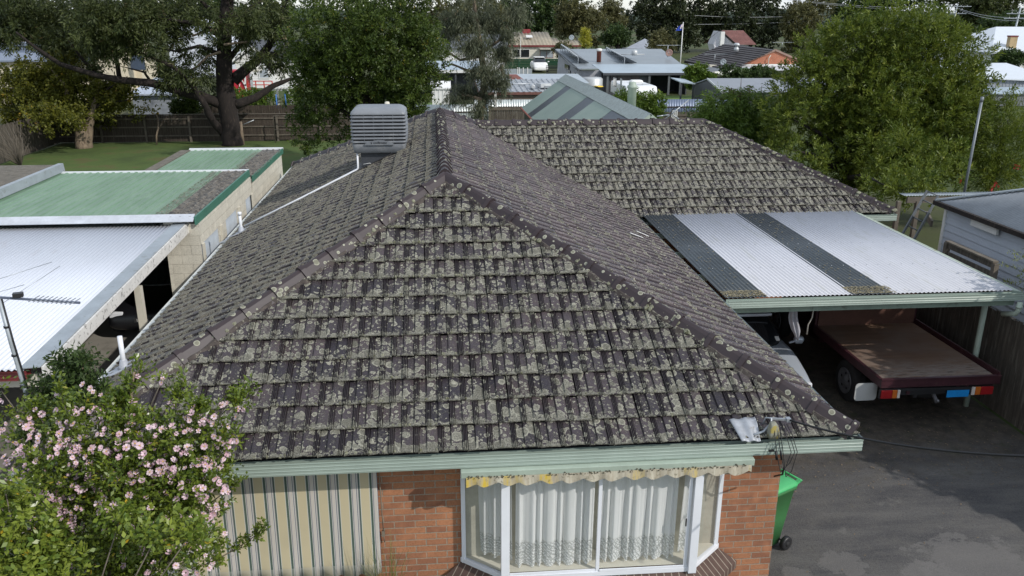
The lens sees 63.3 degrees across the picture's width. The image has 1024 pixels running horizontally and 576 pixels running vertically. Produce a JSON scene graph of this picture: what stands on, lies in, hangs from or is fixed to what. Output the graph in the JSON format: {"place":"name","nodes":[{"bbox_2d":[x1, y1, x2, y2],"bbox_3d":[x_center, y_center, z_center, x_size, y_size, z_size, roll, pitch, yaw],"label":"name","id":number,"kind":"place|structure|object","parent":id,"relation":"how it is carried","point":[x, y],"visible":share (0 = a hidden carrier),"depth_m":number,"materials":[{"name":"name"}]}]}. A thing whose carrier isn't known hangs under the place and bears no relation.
{"place":"outdoors","nodes":[
{"label":"outdoors","id":0,"kind":"place"},
{"bbox_2d":[0,316,139,574],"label":"concrete path","id":1,"kind":"structure","parent":0,"point":[102,337],"depth_m":17.47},
{"bbox_2d":[0,163,64,198],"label":"flat roofed shed","id":2,"kind":"structure","parent":1,"relation":"on","point":[15,178],"depth_m":20.03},
{"bbox_2d":[0,340,114,509],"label":"dark shrub","id":3,"kind":"object","parent":1,"relation":"on","point":[77,370],"visible":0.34,"depth_m":9.04,"materials":[{"name":"green plant"}]},
{"bbox_2d":[0,214,194,387],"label":"neighbour carport","id":4,"kind":"object","parent":1,"relation":"on","point":[103,271],"visible":0.96,"depth_m":14.25,"materials":[{"name":"metal"}]},
{"bbox_2d":[0,262,79,399],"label":"tv antenna","id":5,"kind":"object","parent":4,"relation":"attached to","point":[9,334],"visible":0.8,"depth_m":9.10,"materials":[{"name":"black metal"}]},
{"bbox_2d":[108,247,172,330],"bbox_3d":[-8.319,-0.154,20.235,2.150,1.430,4.331,-1,18,-5],"label":"parked car","id":6,"kind":"object","parent":1,"relation":"on","point":[155,283],"visible":0.27,"depth_m":18.62,"materials":[{"name":"black paint"}]},
{"bbox_2d":[0,147,282,295],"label":"block garage","id":7,"kind":"structure","parent":1,"relation":"on","point":[214,190],"depth_m":19.30,"materials":[{"name":"metal"}]},
{"bbox_2d":[201,228,218,262],"bbox_3d":[-6.514,-0.442,18.038,0.020,1.450,1.541,-1,18,-5],"label":"window","id":8,"kind":"structure","parent":7,"relation":"in","point":[212,242],"depth_m":18.05,"materials":[{"name":"white glass"}]},
{"bbox_2d":[226,210,237,236],"bbox_3d":[-6.696,-1.065,19.917,0.020,1.450,1.250,-1,18,-5],"label":"window","id":9,"kind":"structure","parent":7,"relation":"in","point":[231,222],"depth_m":19.82,"materials":[{"name":"white glass"}]},
{"bbox_2d":[245,196,251,214],"bbox_3d":[-6.897,-1.758,22.006,0.020,1.450,1.372,-1,18,-5],"label":"window","id":10,"kind":"structure","parent":7,"relation":"in","point":[248,201],"depth_m":21.66,"materials":[{"name":"white glass"}]},
{"bbox_2d":[132,78,200,117],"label":"grey garage","id":11,"kind":"structure","parent":0,"point":[164,109],"depth_m":54.92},
{"bbox_2d":[1,140,345,174],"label":"lawn","id":12,"kind":"structure","parent":0,"point":[126,156],"depth_m":42.77,"materials":[{"name":"green plant"}]},
{"bbox_2d":[0,119,28,164],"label":"bare shrub","id":13,"kind":"object","parent":12,"relation":"on","point":[18,161],"visible":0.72,"depth_m":38.89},
{"bbox_2d":[0,46,161,148],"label":"yellowing tree","id":14,"kind":"object","parent":12,"relation":"on","point":[50,91],"visible":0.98,"depth_m":43.19,"materials":[{"name":"green plant"}]},
{"bbox_2d":[0,0,332,146],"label":"spreading tree","id":15,"kind":"object","parent":12,"relation":"on","point":[90,31],"visible":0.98,"depth_m":43.03,"materials":[{"name":"green plant"}]},
{"bbox_2d":[57,113,351,142],"bbox_3d":[-16.766,-8.997,46.656,17.077,1.538,0.190,-1,18,-5],"label":"paling fence","id":16,"kind":"object","parent":12,"relation":"on","point":[173,128],"visible":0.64,"depth_m":46.56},
{"bbox_2d":[273,0,457,156],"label":"dense tree","id":17,"kind":"object","parent":12,"relation":"on","point":[354,45],"visible":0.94,"depth_m":34.36,"materials":[{"name":"green plant"}]},
{"bbox_2d":[232,67,272,95],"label":"cubby house","id":18,"kind":"structure","parent":0,"point":[244,83],"depth_m":66.48,"materials":[{"name":"white paint"}]},
{"bbox_2d":[232,38,353,87],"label":"white gable house","id":19,"kind":"structure","parent":0,"point":[259,77],"depth_m":79.79,"materials":[{"name":"stone"}]},
{"bbox_2d":[428,61,479,94],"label":"pale roofed patio","id":20,"kind":"structure","parent":0,"point":[458,77],"depth_m":73.17,"materials":[{"name":"white paint"}]},
{"bbox_2d":[0,24,1023,434],"bbox_3d":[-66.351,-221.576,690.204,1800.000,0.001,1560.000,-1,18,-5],"label":"ground","id":21,"kind":"structure","parent":0,"point":[928,236],"depth_m":47.47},
{"bbox_2d":[0,116,59,163],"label":"paling fence","id":22,"kind":"object","parent":21,"relation":"on","point":[36,140],"visible":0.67,"depth_m":42.26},
{"bbox_2d":[0,41,156,99],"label":"house","id":23,"kind":"structure","parent":21,"relation":"on","point":[137,64],"depth_m":66.58,"materials":[{"name":"white paint"}]},
{"bbox_2d":[130,56,145,69],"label":"window","id":24,"kind":"structure","parent":23,"relation":"in","point":[136,64],"depth_m":67.15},
{"bbox_2d":[0,464,225,575],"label":"leafy shrub","id":25,"kind":"object","parent":21,"relation":"on","point":[47,549],"visible":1,"depth_m":6.78,"materials":[{"name":"green plant"}]},
{"bbox_2d":[0,353,270,575],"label":"camellia","id":26,"kind":"object","parent":21,"relation":"on","point":[166,485],"visible":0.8,"depth_m":7.41,"materials":[{"name":"green plant"}]},
{"bbox_2d":[166,96,202,124],"bbox_3d":[-19.046,-10.316,48.499,2.084,2.970,1.882,-1,18,-5],"label":"dark bush","id":27,"kind":"object","parent":21,"relation":"on","point":[185,105],"visible":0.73,"depth_m":48.06,"materials":[{"name":"green plant"}]},
{"bbox_2d":[169,21,240,77],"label":"white gable hall","id":28,"kind":"structure","parent":21,"relation":"on","point":[200,40],"depth_m":91.49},
{"bbox_2d":[121,0,299,37],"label":"dark tree","id":29,"kind":"object","parent":21,"relation":"on","point":[292,1],"visible":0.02,"depth_m":117.98,"materials":[{"name":"green plant"}]},
{"bbox_2d":[195,104,329,130],"bbox_3d":[-15.073,-10.335,50.549,9.094,1.600,0.022,-1,18,-5],"label":"paling fence","id":30,"kind":"object","parent":21,"relation":"on","point":[251,109],"visible":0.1,"depth_m":50.38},
{"bbox_2d":[234,85,304,109],"bbox_3d":[-16.212,-12.119,54.671,5.368,2.528,1.872,-1,18,-5],"label":"clipped hedge","id":31,"kind":"object","parent":21,"relation":"on","point":[261,101],"visible":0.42,"depth_m":54.29,"materials":[{"name":"green plant"}]},
{"bbox_2d":[273,85,292,112],"bbox_3d":[-15.472,-12.538,56.234,1.541,2.245,1.800,-1,18,-5],"label":"white arbour","id":32,"kind":"object","parent":21,"relation":"on","point":[279,88],"visible":0.37,"depth_m":55.54,"materials":[{"name":"paint"}]},
{"bbox_2d":[351,529,423,575],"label":"strap plant","id":33,"kind":"object","parent":21,"relation":"on","point":[391,569],"visible":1,"depth_m":9.35,"materials":[{"name":"green plant"}]},
{"bbox_2d":[416,104,488,119],"bbox_3d":[-5.204,-11.324,54.221,7.450,1.280,0.089,-1,18,-5],"label":"iron fence","id":34,"kind":"object","parent":21,"relation":"on","point":[461,111],"visible":0.11,"depth_m":54.27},
{"bbox_2d":[11,101,897,575],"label":"brick house","id":35,"kind":"structure","parent":21,"relation":"on","point":[457,343],"depth_m":9.96,"materials":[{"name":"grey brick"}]},
{"bbox_2d":[350,104,407,173],"bbox_3d":[-2.829,-3.203,17.749,1.204,1.358,1.070,-1,18,-5],"label":"evaporative cooler","id":36,"kind":"object","parent":35,"relation":"on","point":[378,131],"visible":0.99,"depth_m":17.24,"materials":[{"name":"grey plastic"}]},
{"bbox_2d":[244,153,358,226],"bbox_3d":[-4.431,-2.063,17.445,2.446,1.504,0.047,-3,19,-10],"label":"drain pipe","id":37,"kind":"object","parent":36,"relation":"attached to","point":[321,187],"visible":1,"depth_m":17.48,"materials":[{"name":"white plastic"}]},
{"bbox_2d":[445,471,736,575],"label":"window","id":38,"kind":"structure","parent":35,"relation":"in","point":[581,525],"depth_m":9.57,"materials":[{"name":"white metal"}]},
{"bbox_2d":[754,417,797,476],"bbox_3d":[2.901,1.839,9.278,0.448,0.803,0.344,-1,18,-5],"label":"service bracket","id":39,"kind":"object","parent":35,"relation":"attached to","point":[772,429],"visible":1,"depth_m":9.14,"materials":[{"name":"black metal"}]},
{"bbox_2d":[789,419,1023,456],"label":"power line","id":40,"kind":"object","parent":39,"relation":"attached to","point":[926,448],"visible":1,"depth_m":7.97,"materials":[{"name":"black metal"}]},
{"bbox_2d":[425,0,512,33],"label":"dark tree","id":41,"kind":"object","parent":21,"relation":"on","point":[440,5],"visible":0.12,"depth_m":129.36,"materials":[{"name":"green plant"}]},
{"bbox_2d":[440,34,507,70],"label":"house","id":42,"kind":"structure","parent":21,"relation":"on","point":[450,58],"depth_m":96.37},
{"bbox_2d":[432,0,544,119],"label":"drooping gum","id":43,"kind":"object","parent":21,"relation":"on","point":[474,47],"visible":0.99,"depth_m":49.13,"materials":[{"name":"green plant"}]},
{"bbox_2d":[474,99,532,118],"bbox_3d":[0.341,-12.358,57.376,5.900,1.300,0.089,-1,18,-5],"label":"iron fence","id":44,"kind":"object","parent":21,"relation":"on","point":[515,103],"visible":0.12,"depth_m":57.24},
{"bbox_2d":[488,106,523,119],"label":"timber gate","id":45,"kind":"structure","parent":21,"relation":"on","point":[506,113],"depth_m":54.06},
{"bbox_2d":[66,0,962,29],"bbox_3d":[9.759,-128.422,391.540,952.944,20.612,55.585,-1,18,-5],"label":"distant forest","id":46,"kind":"object","parent":21,"relation":"on","point":[925,2],"visible":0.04,"depth_m":390.02,"materials":[{"name":"green plant"}]},
{"bbox_2d":[475,78,557,99],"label":"brown shed","id":47,"kind":"structure","parent":21,"relation":"on","point":[524,91],"depth_m":61.77,"materials":[{"name":"white paint"}]},
{"bbox_2d":[536,83,551,87],"bbox_3d":[2.582,-15.151,62.150,1.037,0.307,1.273,-9,21,-27],"label":"scrap metal","id":48,"kind":"object","parent":47,"relation":"on","point":[544,85],"visible":0.71,"depth_m":62.05,"materials":[{"name":"metal"}]},
{"bbox_2d":[505,67,531,73],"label":"grey panel fence","id":49,"kind":"object","parent":21,"relation":"on","point":[521,71],"visible":0.6,"depth_m":97.34,"materials":[{"name":"metal"}]},
{"bbox_2d":[506,59,557,67],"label":"green slat fence","id":50,"kind":"object","parent":21,"relation":"on","point":[518,65],"visible":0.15,"depth_m":109.78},
{"bbox_2d":[530,56,548,71],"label":"parked ute","id":51,"kind":"object","parent":21,"relation":"on","point":[538,63],"visible":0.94,"depth_m":102.54,"materials":[{"name":"white paint"}]},
{"bbox_2d":[497,0,582,36],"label":"dark tree","id":52,"kind":"object","parent":21,"relation":"on","point":[545,13],"visible":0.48,"depth_m":148.61,"materials":[{"name":"green plant"}]},
{"bbox_2d":[508,29,580,58],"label":"cream house","id":53,"kind":"structure","parent":21,"relation":"on","point":[537,44],"depth_m":129.15,"materials":[{"name":"beige paint"}]},
{"bbox_2d":[521,49,529,57],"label":"window","id":54,"kind":"structure","parent":53,"relation":"in","point":[525,53],"depth_m":128.69,"materials":[{"name":"glass"}]},
{"bbox_2d":[540,50,552,57],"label":"window","id":55,"kind":"structure","parent":53,"relation":"in","point":[546,53],"depth_m":129.00,"materials":[{"name":"grey glass"}]},
{"bbox_2d":[502,74,589,83],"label":"long low shed","id":56,"kind":"structure","parent":21,"relation":"on","point":[545,76],"depth_m":72.01,"materials":[{"name":"white metal"}]},
{"bbox_2d":[550,40,576,57],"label":"house shrub","id":57,"kind":"object","parent":21,"relation":"on","point":[558,45],"visible":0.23,"depth_m":122.49,"materials":[{"name":"green plant"}]},
{"bbox_2d":[551,0,612,48],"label":"olive tree","id":58,"kind":"object","parent":21,"relation":"on","point":[571,20],"visible":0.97,"depth_m":139.15,"materials":[{"name":"green plant"}]},
{"bbox_2d":[579,27,592,48],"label":"yellow conifer","id":59,"kind":"object","parent":21,"relation":"on","point":[585,38],"visible":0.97,"depth_m":114.44,"materials":[{"name":"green plant"}]},
{"bbox_2d":[520,74,656,119],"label":"green gable shed","id":60,"kind":"structure","parent":21,"relation":"on","point":[566,96],"depth_m":35.26,"materials":[{"name":"paint"}]},
{"bbox_2d":[583,76,602,86],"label":"water tank","id":61,"kind":"object","parent":21,"relation":"on","point":[593,81],"visible":0.29,"depth_m":73.45,"materials":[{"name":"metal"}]},
{"bbox_2d":[599,0,629,48],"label":"olive tree","id":62,"kind":"object","parent":21,"relation":"on","point":[615,9],"visible":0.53,"depth_m":145.24,"materials":[{"name":"green plant"}]},
{"bbox_2d":[597,21,633,48],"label":"round tree","id":63,"kind":"object","parent":21,"relation":"on","point":[617,36],"visible":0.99,"depth_m":126.20,"materials":[{"name":"green plant"}]},
{"bbox_2d":[614,85,668,118],"bbox_3d":[8.092,-11.405,52.421,3.560,2.769,2.754,-1,18,-5],"label":"bush","id":64,"kind":"object","parent":21,"relation":"on","point":[649,103],"visible":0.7,"depth_m":51.91,"materials":[{"name":"green plant"}]},
{"bbox_2d":[645,27,679,52],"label":"round shrub","id":65,"kind":"object","parent":21,"relation":"on","point":[659,37],"visible":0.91,"depth_m":104.49,"materials":[{"name":"green plant"}]},
{"bbox_2d":[624,0,714,52],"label":"cypress","id":66,"kind":"object","parent":21,"relation":"on","point":[672,15],"visible":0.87,"depth_m":152.91,"materials":[{"name":"green plant"}]},
{"bbox_2d":[657,100,690,118],"bbox_3d":[7.239,-7.908,37.169,1.536,0.987,0.549,-1,18,-5],"label":"old clothes line","id":67,"kind":"object","parent":21,"relation":"on","point":[675,111],"visible":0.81,"depth_m":37.21,"materials":[{"name":"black metal"}]},
{"bbox_2d":[663,111,699,118],"bbox_3d":[10.445,-10.896,53.606,7.587,0.970,0.151,-1,18,-5],"label":"paling fence","id":68,"kind":"object","parent":21,"relation":"on","point":[681,116],"visible":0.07,"depth_m":53.60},
{"bbox_2d":[657,99,725,111],"bbox_3d":[12.681,-12.384,57.502,7.300,1.360,0.089,-1,18,-5],"label":"iron fence","id":69,"kind":"object","parent":21,"relation":"on","point":[672,103],"visible":0.16,"depth_m":57.33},
{"bbox_2d":[679,82,793,150],"bbox_3d":[8.584,-5.428,31.208,4.563,4.769,3.343,-8,20,-23],"label":"slender leaved tree","id":70,"kind":"object","parent":21,"relation":"on","point":[738,113],"visible":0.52,"depth_m":30.25,"materials":[{"name":"green plant"}]},
{"bbox_2d":[717,62,783,77],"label":"banana shrub","id":71,"kind":"object","parent":21,"relation":"on","point":[758,71],"visible":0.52,"depth_m":77.30,"materials":[{"name":"green plant"}]},
{"bbox_2d":[700,0,801,48],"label":"pine","id":72,"kind":"object","parent":21,"relation":"on","point":[744,10],"visible":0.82,"depth_m":155.79,"materials":[{"name":"green plant"}]},
{"bbox_2d":[693,78,837,109],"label":"grey gable shed","id":73,"kind":"structure","parent":21,"relation":"on","point":[707,84],"depth_m":63.94,"materials":[{"name":"metal"}]},
{"bbox_2d":[778,0,837,52],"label":"mixed tree","id":74,"kind":"object","parent":21,"relation":"on","point":[806,12],"visible":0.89,"depth_m":152.35,"materials":[{"name":"green plant"}]},
{"bbox_2d":[822,0,924,21],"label":"street tree","id":75,"kind":"object","parent":21,"relation":"on","point":[840,2],"visible":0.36,"depth_m":170.37,"materials":[{"name":"green plant"}]},
{"bbox_2d":[752,0,1019,214],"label":"bottlebrush tree","id":76,"kind":"object","parent":21,"relation":"on","point":[905,139],"visible":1,"depth_m":27.01,"materials":[{"name":"green plant"}]},
{"bbox_2d":[892,191,1007,237],"bbox_3d":[11.638,-1.261,22.057,3.613,2.530,1.461,-8,20,-24],"label":"timber pergola","id":77,"kind":"object","parent":21,"relation":"on","point":[915,199],"visible":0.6,"depth_m":21.60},
{"bbox_2d":[902,190,938,239],"bbox_3d":[9.759,-1.383,20.290,1.782,1.802,0.304,-15,23,-38],"label":"ladder","id":78,"kind":"object","parent":77,"relation":"attached to","point":[915,212],"visible":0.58,"depth_m":20.37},
{"bbox_2d":[897,291,1023,431],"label":"paling fence","id":79,"kind":"object","parent":21,"relation":"on","point":[1002,347],"visible":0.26,"depth_m":15.22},
{"bbox_2d":[942,240,998,306],"bbox_3d":[9.627,0.286,17.779,0.120,2.270,1.741,-1,18,-5],"label":"timber bench screen","id":80,"kind":"object","parent":21,"relation":"on","point":[991,263],"visible":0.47,"depth_m":17.34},
{"bbox_2d":[962,97,983,195],"bbox_3d":[12.120,-3.515,21.900,0.110,2.992,0.079,-1,18,-5],"label":"metal pole","id":81,"kind":"object","parent":21,"relation":"on","point":[973,142],"visible":0.83,"depth_m":21.79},
{"bbox_2d":[928,0,1023,29],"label":"tall gum","id":82,"kind":"object","parent":21,"relation":"on","point":[985,7],"visible":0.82,"depth_m":165.94,"materials":[{"name":"green plant"}]},
{"bbox_2d":[931,63,1023,91],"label":"white roofed shed","id":83,"kind":"structure","parent":21,"relation":"on","point":[1014,75],"depth_m":72.07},
{"bbox_2d":[933,188,1023,323],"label":"weatherboard shed","id":84,"kind":"structure","parent":21,"relation":"on","point":[989,225],"depth_m":18.38,"materials":[{"name":"white paint"}]},
{"bbox_2d":[948,86,1023,191],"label":"bottlebrush shrub","id":85,"kind":"object","parent":21,"relation":"on","point":[996,165],"visible":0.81,"depth_m":27.48,"materials":[{"name":"green plant"}]},
{"bbox_2d":[967,9,1023,31],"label":"cedar","id":86,"kind":"object","parent":21,"relation":"on","point":[986,22],"visible":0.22,"depth_m":141.74,"materials":[{"name":"green plant"}]},
{"bbox_2d":[976,87,1023,105],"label":"pale lean to","id":87,"kind":"object","parent":21,"relation":"on","point":[1006,89],"visible":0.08,"depth_m":66.78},
{"bbox_2d":[987,46,1023,67],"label":"garden shrub","id":88,"kind":"object","parent":21,"relation":"on","point":[1013,56],"visible":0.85,"depth_m":92.13,"materials":[{"name":"green plant"}]},
{"bbox_2d":[999,248,1023,290],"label":"feathery tree","id":89,"kind":"object","parent":21,"relation":"on","point":[1007,266],"visible":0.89,"depth_m":14.79,"materials":[{"name":"green plant"}]},
{"bbox_2d":[1004,7,1023,26],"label":"power pole","id":90,"kind":"object","parent":21,"relation":"on","point":[1017,17],"visible":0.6,"depth_m":123.81,"materials":[{"name":"wood"}]},
{"bbox_2d":[624,0,1022,24],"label":"street wires","id":91,"kind":"object","parent":90,"relation":"attached to","point":[878,8],"visible":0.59,"depth_m":150.88,"materials":[{"name":"metal"}]},
{"bbox_2d":[50,0,1023,13],"label":"sky","id":92,"kind":"structure","parent":0,"point":[625,5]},
{"bbox_2d":[404,96,693,104],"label":"mown grass","id":93,"kind":"structure","parent":0,"point":[678,97],"depth_m":72.39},
{"bbox_2d":[432,81,450,104],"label":"white garden shed","id":94,"kind":"structure","parent":93,"relation":"on","point":[439,93],"depth_m":62.30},
{"bbox_2d":[611,77,656,96],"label":"caravan","id":95,"kind":"object","parent":93,"relation":"on","point":[640,84],"visible":0.45,"depth_m":68.01,"materials":[{"name":"white paint"}]},
{"bbox_2d":[671,78,694,98],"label":"dark lean to","id":96,"kind":"object","parent":93,"relation":"on","point":[681,81],"visible":0.76,"depth_m":67.04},
{"bbox_2d":[680,60,717,89],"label":"lemon tree","id":97,"kind":"object","parent":93,"relation":"on","point":[696,72],"visible":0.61,"depth_m":70.83,"materials":[{"name":"green plant"}]},
{"bbox_2d":[234,6,954,24],"bbox_3d":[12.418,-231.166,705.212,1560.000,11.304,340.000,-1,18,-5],"label":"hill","id":98,"kind":"structure","parent":0,"point":[644,19],"depth_m":554.93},
{"bbox_2d":[555,44,686,94],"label":"grey solar house","id":99,"kind":"structure","parent":0,"point":[659,69],"depth_m":78.33,"materials":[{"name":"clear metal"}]},
{"bbox_2d":[617,75,630,80],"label":"door panel","id":100,"kind":"structure","parent":99,"relation":"in","point":[624,77],"depth_m":74.30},
{"bbox_2d":[622,39,648,48],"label":"grey roof house","id":101,"kind":"structure","parent":0,"point":[640,44],"depth_m":118.66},
{"bbox_2d":[704,30,755,49],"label":"red tile house","id":102,"kind":"structure","parent":0,"point":[730,37],"depth_m":128.00,"materials":[{"name":"tile"}]},
{"bbox_2d":[684,43,803,73],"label":"brick gable house","id":103,"kind":"structure","parent":0,"point":[745,56],"depth_m":101.21,"materials":[{"name":"dark roof tile"},{"name":"orange brick"},{"name":"painted trim"}]},
{"bbox_2d":[768,327,1023,575],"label":"driveway","id":104,"kind":"structure","parent":0,"point":[892,525],"depth_m":12.67,"materials":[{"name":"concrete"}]},
{"bbox_2d":[723,298,811,386],"bbox_3d":[4.494,1.073,16.680,2.100,1.430,4.095,-1,18,-5],"label":"parked car","id":105,"kind":"object","parent":104,"relation":"on","point":[762,325],"visible":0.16,"depth_m":15.94,"materials":[{"name":"silver metal"}]},
{"bbox_2d":[772,469,801,549],"bbox_3d":[3.405,3.041,11.322,0.851,1.055,0.640,-11,22,-31],"label":"wheelie bin","id":106,"kind":"object","parent":104,"relation":"on","point":[788,485],"visible":0.38,"depth_m":11.16,"materials":[{"name":"green plastic"}]},
{"bbox_2d":[643,210,1023,406],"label":"carport","id":107,"kind":"object","parent":104,"relation":"on","point":[768,254],"visible":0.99,"depth_m":15.57,"materials":[{"name":"white metal"}]},
{"bbox_2d":[788,311,799,340],"bbox_3d":[4.894,0.587,14.362,0.255,0.723,0.064,-1,18,-5],"label":"hanging cloth","id":108,"kind":"object","parent":107,"relation":"hanging from","point":[794,322],"visible":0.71,"depth_m":14.37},
{"bbox_2d":[770,292,1001,402],"bbox_3d":[7.026,0.809,16.664,2.480,1.960,5.082,-1,18,-5],"label":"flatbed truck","id":109,"kind":"object","parent":104,"relation":"on","point":[893,353],"visible":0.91,"depth_m":15.46,"materials":[{"name":"brown metal"}]},
{"bbox_2d":[781,384,1022,571],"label":"fallen leaves","id":110,"kind":"object","parent":104,"relation":"on","point":[906,449],"visible":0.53,"depth_m":14.03,"materials":[{"name":"brown plant"}]},
{"bbox_2d":[926,27,1023,67],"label":"white roofed house","id":111,"kind":"structure","parent":0,"point":[1010,36],"depth_m":101.74,"materials":[{"name":"metal"}]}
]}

